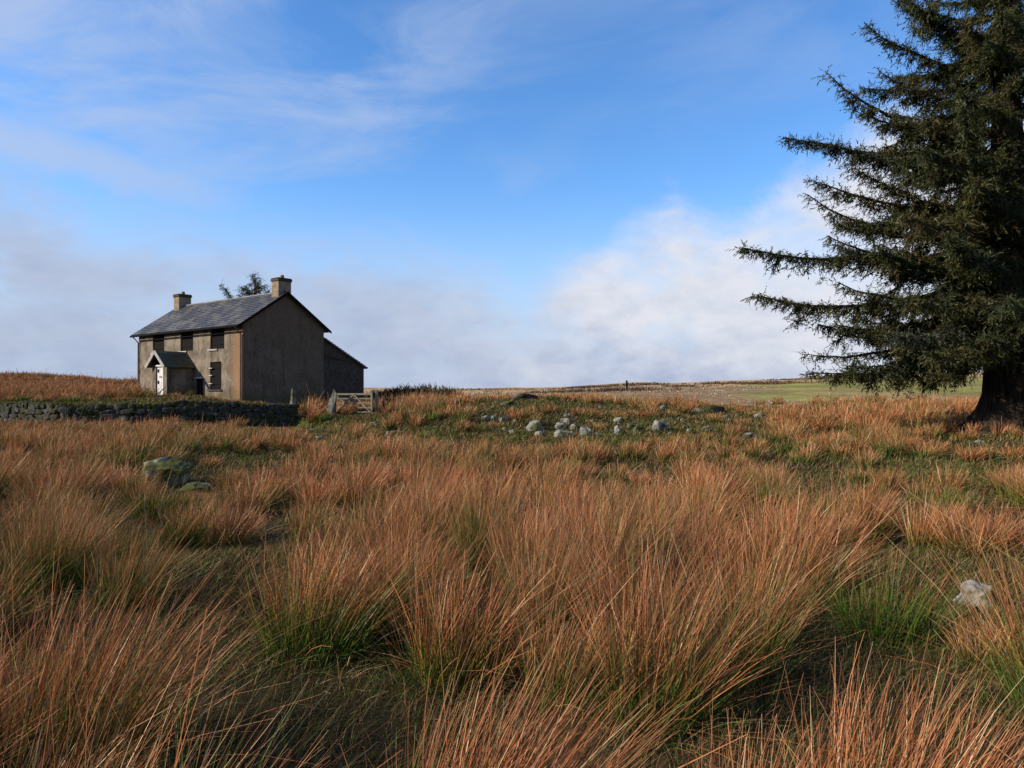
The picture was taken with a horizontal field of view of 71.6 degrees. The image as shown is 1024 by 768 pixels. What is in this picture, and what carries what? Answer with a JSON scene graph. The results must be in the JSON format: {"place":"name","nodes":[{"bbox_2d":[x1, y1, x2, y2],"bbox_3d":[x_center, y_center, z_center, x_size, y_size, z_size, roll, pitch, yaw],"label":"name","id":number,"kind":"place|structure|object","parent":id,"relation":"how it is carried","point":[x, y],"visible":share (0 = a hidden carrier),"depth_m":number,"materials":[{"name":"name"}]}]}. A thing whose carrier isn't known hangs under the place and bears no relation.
{"place":"outdoors","nodes":[
{"label":"outdoors","id":0,"kind":"place"},
{"bbox_2d":[0,372,1023,767],"bbox_3d":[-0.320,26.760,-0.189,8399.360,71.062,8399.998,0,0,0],"label":"ground","id":1,"kind":"structure","parent":0,"point":[798,392],"depth_m":4.09,"materials":[{"name":"green plant"}]},
{"bbox_2d":[0,399,299,427],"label":"drystone wall","id":2,"kind":"structure","parent":1,"relation":"on","point":[269,414],"depth_m":34.50,"materials":[{"name":"stone"}]},
{"bbox_2d":[143,456,193,488],"bbox_3d":[-7.764,2.074,16.113,1.028,0.894,0.909,0,0,0],"label":"boulder","id":3,"kind":"object","parent":1,"relation":"on","point":[175,465],"visible":0.77,"depth_m":15.84,"materials":[{"name":"stone"}]},
{"bbox_2d":[55,650,333,767],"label":"rush tussock","id":4,"kind":"object","parent":1,"relation":"on","point":[176,739],"visible":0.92,"depth_m":2.68,"materials":[{"name":"brown plant"}]},
{"bbox_2d":[177,481,211,491],"bbox_3d":[-7.007,2.306,15.665,0.748,0.297,0.592,0,0,0],"label":"boulder","id":5,"kind":"object","parent":1,"relation":"on","point":[194,485],"visible":0.57,"depth_m":15.52,"materials":[{"name":"stone"}]},
{"bbox_2d":[0,480,411,767],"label":"rush tussock","id":6,"kind":"object","parent":1,"relation":"on","point":[72,709],"visible":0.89,"depth_m":3.13,"materials":[{"name":"brown plant"}]},
{"bbox_2d":[219,271,271,298],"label":"spruce tree","id":7,"kind":"object","parent":1,"relation":"on","point":[256,283],"visible":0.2,"depth_m":57.62,"materials":[{"name":"green plant"}]},
{"bbox_2d":[130,275,367,403],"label":"farmhouse","id":8,"kind":"object","parent":1,"relation":"on","point":[275,345],"visible":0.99,"depth_m":44.81,"materials":[{"name":"stone"}]},
{"bbox_2d":[290,387,295,403],"bbox_3d":[-11.392,1.103,36.888,0.313,1.919,0.325,0,0,-14],"label":"stone gatepost","id":9,"kind":"object","parent":1,"relation":"on","point":[293,398],"visible":0.4,"depth_m":36.80,"materials":[{"name":"stone"}]},
{"bbox_2d":[143,462,450,689],"bbox_3d":[-1.253,1.448,4.684,2.224,1.877,2.564,0,0,0],"label":"rush tussock","id":10,"kind":"object","parent":1,"relation":"on","point":[330,626],"visible":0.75,"depth_m":4.58,"materials":[{"name":"plant"}]},
{"bbox_2d":[328,389,336,413],"bbox_3d":[-9.606,1.052,37.993,0.516,1.595,0.320,0,0,0],"label":"stone gatepost","id":11,"kind":"object","parent":1,"relation":"on","point":[332,403],"visible":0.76,"depth_m":37.88,"materials":[{"name":"stone"}]},
{"bbox_2d":[336,392,372,412],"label":"wooden gate","id":12,"kind":"structure","parent":1,"relation":"on","point":[359,402],"depth_m":38.11,"materials":[{"name":"grey wood"}]},
{"bbox_2d":[358,389,385,401],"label":"gorse bush","id":13,"kind":"object","parent":1,"relation":"on","point":[380,395],"visible":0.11,"depth_m":46.62,"materials":[{"name":"green plant"}]},
{"bbox_2d":[375,390,377,412],"bbox_3d":[-7.252,1.106,37.993,0.160,1.620,0.160,0,0,0],"label":"wooden post","id":14,"kind":"object","parent":1,"relation":"on","point":[376,399],"visible":0.56,"depth_m":37.92,"materials":[{"name":"grey wood"}]},
{"bbox_2d":[379,387,391,397],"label":"gorse bush","id":15,"kind":"object","parent":1,"relation":"on","point":[388,392],"visible":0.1,"depth_m":47.76,"materials":[{"name":"green plant"}]},
{"bbox_2d":[378,396,420,411],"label":"tumbled wall","id":16,"kind":"structure","parent":1,"relation":"on","point":[384,402],"depth_m":38.06,"materials":[{"name":"stone"}]},
{"bbox_2d":[388,382,413,397],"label":"gorse bush","id":17,"kind":"object","parent":1,"relation":"on","point":[396,390],"visible":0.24,"depth_m":46.75,"materials":[{"name":"green plant"}]},
{"bbox_2d":[403,381,441,396],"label":"gorse bush","id":18,"kind":"object","parent":1,"relation":"on","point":[418,389],"visible":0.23,"depth_m":44.83,"materials":[{"name":"green plant"}]},
{"bbox_2d":[428,384,461,397],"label":"gorse bush","id":19,"kind":"object","parent":1,"relation":"on","point":[449,391],"visible":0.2,"depth_m":42.74,"materials":[{"name":"green plant"}]},
{"bbox_2d":[106,377,842,393],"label":"heather patches","id":20,"kind":"object","parent":1,"relation":"on","point":[607,388],"visible":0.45,"depth_m":144.56,"materials":[{"name":"plant"}]},
{"bbox_2d":[333,459,629,720],"bbox_3d":[-0.324,1.211,4.346,2.175,1.775,1.866,0,0,0],"label":"rush tussock","id":21,"kind":"object","parent":1,"relation":"on","point":[478,647],"visible":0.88,"depth_m":4.21,"materials":[{"name":"plant"}]},
{"bbox_2d":[481,415,488,420],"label":"stone","id":22,"kind":"object","parent":1,"relation":"on","point":[486,417],"visible":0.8,"depth_m":29.24,"materials":[{"name":"stone"}]},
{"bbox_2d":[499,417,508,421],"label":"stone","id":23,"kind":"object","parent":1,"relation":"on","point":[503,418],"visible":0.73,"depth_m":28.99,"materials":[{"name":"stone"}]},
{"bbox_2d":[501,400,515,405],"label":"stone","id":24,"kind":"object","parent":1,"relation":"on","point":[507,403],"visible":0.64,"depth_m":33.58,"materials":[{"name":"stone"}]},
{"bbox_2d":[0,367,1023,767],"bbox_3d":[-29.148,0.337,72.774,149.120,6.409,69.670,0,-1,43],"label":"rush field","id":25,"kind":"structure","parent":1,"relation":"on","point":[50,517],"depth_m":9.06,"materials":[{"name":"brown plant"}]},
{"bbox_2d":[494,393,537,402],"bbox_3d":[0.221,0.749,37.075,2.410,0.536,0.805,0,0,-29],"label":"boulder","id":26,"kind":"object","parent":1,"relation":"on","point":[521,395],"visible":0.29,"depth_m":37.07,"materials":[{"name":"grey stone"}]},
{"bbox_2d":[526,420,544,431],"bbox_3d":[0.879,1.663,27.397,0.803,0.575,0.544,0,0,0],"label":"stone","id":27,"kind":"object","parent":1,"relation":"on","point":[537,425],"visible":0.69,"depth_m":27.25,"materials":[{"name":"stone"}]},
{"bbox_2d":[535,431,544,435],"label":"stone","id":28,"kind":"object","parent":1,"relation":"on","point":[539,433],"visible":0.56,"depth_m":26.47,"materials":[{"name":"stone"}]},
{"bbox_2d":[340,546,746,767],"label":"rush tussock","id":29,"kind":"object","parent":1,"relation":"on","point":[532,763],"visible":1,"depth_m":2.65,"materials":[{"name":"brown plant"}]},
{"bbox_2d":[555,422,566,429],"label":"stone","id":30,"kind":"object","parent":1,"relation":"on","point":[560,425],"visible":0.77,"depth_m":27.54,"materials":[{"name":"stone"}]},
{"bbox_2d":[455,465,671,590],"bbox_3d":[0.431,1.410,7.029,2.448,1.936,2.271,0,0,0],"label":"rush tussock","id":31,"kind":"object","parent":1,"relation":"on","point":[543,521],"visible":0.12,"depth_m":6.84,"materials":[{"name":"brown plant"}]},
{"bbox_2d":[554,429,573,437],"bbox_3d":[1.904,1.877,26.138,0.733,0.410,0.520,0,0,0],"label":"stone","id":32,"kind":"object","parent":1,"relation":"on","point":[559,433],"visible":0.65,"depth_m":25.95,"materials":[{"name":"stone"}]},
{"bbox_2d":[564,418,574,423],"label":"stone","id":33,"kind":"object","parent":1,"relation":"on","point":[567,420],"visible":0.6,"depth_m":28.73,"materials":[{"name":"stone"}]},
{"bbox_2d":[569,424,578,429],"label":"stone","id":34,"kind":"object","parent":1,"relation":"on","point":[574,426],"visible":0.81,"depth_m":27.41,"materials":[{"name":"stone"}]},
{"bbox_2d":[580,426,591,437],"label":"stone","id":35,"kind":"object","parent":1,"relation":"on","point":[586,431],"visible":0.69,"depth_m":25.91,"materials":[{"name":"stone"}]},
{"bbox_2d":[614,425,621,434],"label":"stone","id":36,"kind":"object","parent":1,"relation":"on","point":[617,430],"visible":0.66,"depth_m":26.03,"materials":[{"name":"stone"}]},
{"bbox_2d":[614,417,622,422],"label":"stone","id":37,"kind":"object","parent":1,"relation":"on","point":[619,419],"visible":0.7,"depth_m":28.81,"materials":[{"name":"stone"}]},
{"bbox_2d":[632,424,643,432],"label":"stone","id":38,"kind":"object","parent":1,"relation":"on","point":[639,427],"visible":0.7,"depth_m":26.43,"materials":[{"name":"stone"}]},
{"bbox_2d":[381,384,931,406],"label":"moor grass","id":39,"kind":"structure","parent":1,"relation":"on","point":[681,390],"depth_m":93.61,"materials":[{"name":"plant"}]},
{"bbox_2d":[652,419,668,431],"bbox_3d":[5.577,1.627,26.770,0.667,0.608,0.474,0,0,-15],"label":"stone","id":40,"kind":"object","parent":1,"relation":"on","point":[658,425],"visible":0.77,"depth_m":26.59,"materials":[{"name":"stone"}]},
{"bbox_2d":[460,424,921,765],"bbox_3d":[0.769,1.195,3.711,2.233,2.020,2.411,0,0,-12],"label":"rush tussock","id":41,"kind":"object","parent":1,"relation":"on","point":[670,685],"visible":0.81,"depth_m":3.60,"materials":[{"name":"plant"}]},
{"bbox_2d":[695,407,710,412],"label":"stone","id":42,"kind":"object","parent":1,"relation":"on","point":[702,409],"visible":0.59,"depth_m":33.60,"materials":[{"name":"stone"}]},
{"bbox_2d":[704,405,730,413],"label":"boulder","id":43,"kind":"structure","parent":1,"relation":"on","point":[714,408],"depth_m":34.40,"materials":[{"name":"stone"}]},
{"bbox_2d":[743,432,757,438],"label":"stone","id":44,"kind":"object","parent":1,"relation":"on","point":[750,434],"visible":0.61,"depth_m":25.52,"materials":[{"name":"stone"}]},
{"bbox_2d":[754,413,764,417],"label":"stone","id":45,"kind":"object","parent":1,"relation":"on","point":[759,414],"visible":0.5,"depth_m":32.30,"materials":[{"name":"stone"}]},
{"bbox_2d":[697,474,931,621],"bbox_3d":[2.609,1.600,6.421,2.340,1.484,2.518,0,0,0],"label":"rush tussock","id":46,"kind":"object","parent":1,"relation":"on","point":[844,573],"visible":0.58,"depth_m":6.28,"materials":[{"name":"brown plant"}]},
{"bbox_2d":[705,590,1023,767],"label":"rush tussock","id":47,"kind":"object","parent":1,"relation":"on","point":[912,760],"visible":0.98,"depth_m":2.78,"materials":[{"name":"brown plant"}]},
{"bbox_2d":[726,0,1023,435],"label":"spruce tree","id":48,"kind":"object","parent":1,"relation":"on","point":[972,304],"visible":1,"depth_m":22.97,"materials":[{"name":"green plant"}]},
{"bbox_2d":[790,533,994,659],"bbox_3d":[2.773,1.665,5.257,1.719,0.965,1.516,0,0,0],"label":"green rush clump","id":49,"kind":"object","parent":1,"relation":"on","point":[901,617],"visible":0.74,"depth_m":5.11,"materials":[{"name":"green plant"}]},
{"bbox_2d":[948,606,979,625],"bbox_3d":[3.571,1.843,5.626,0.229,0.194,0.220,0,0,-35],"label":"boulder","id":50,"kind":"object","parent":1,"relation":"on","point":[968,613],"visible":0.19,"depth_m":5.55,"materials":[{"name":"stone"}]},
{"bbox_2d":[953,579,994,612],"bbox_3d":[4.151,1.899,6.255,0.373,0.312,0.325,0,0,-21],"label":"boulder","id":51,"kind":"object","parent":1,"relation":"on","point":[976,584],"visible":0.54,"depth_m":6.23,"materials":[{"name":"stone"}]},
{"bbox_2d":[975,440,987,444],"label":"stone","id":52,"kind":"object","parent":1,"relation":"on","point":[981,442],"visible":0.67,"depth_m":21.56,"materials":[{"name":"stone"}]},
{"bbox_2d":[0,0,1023,388],"label":"sky","id":53,"kind":"structure","parent":0,"point":[469,194],"materials":[{"name":"blue"}]}
]}

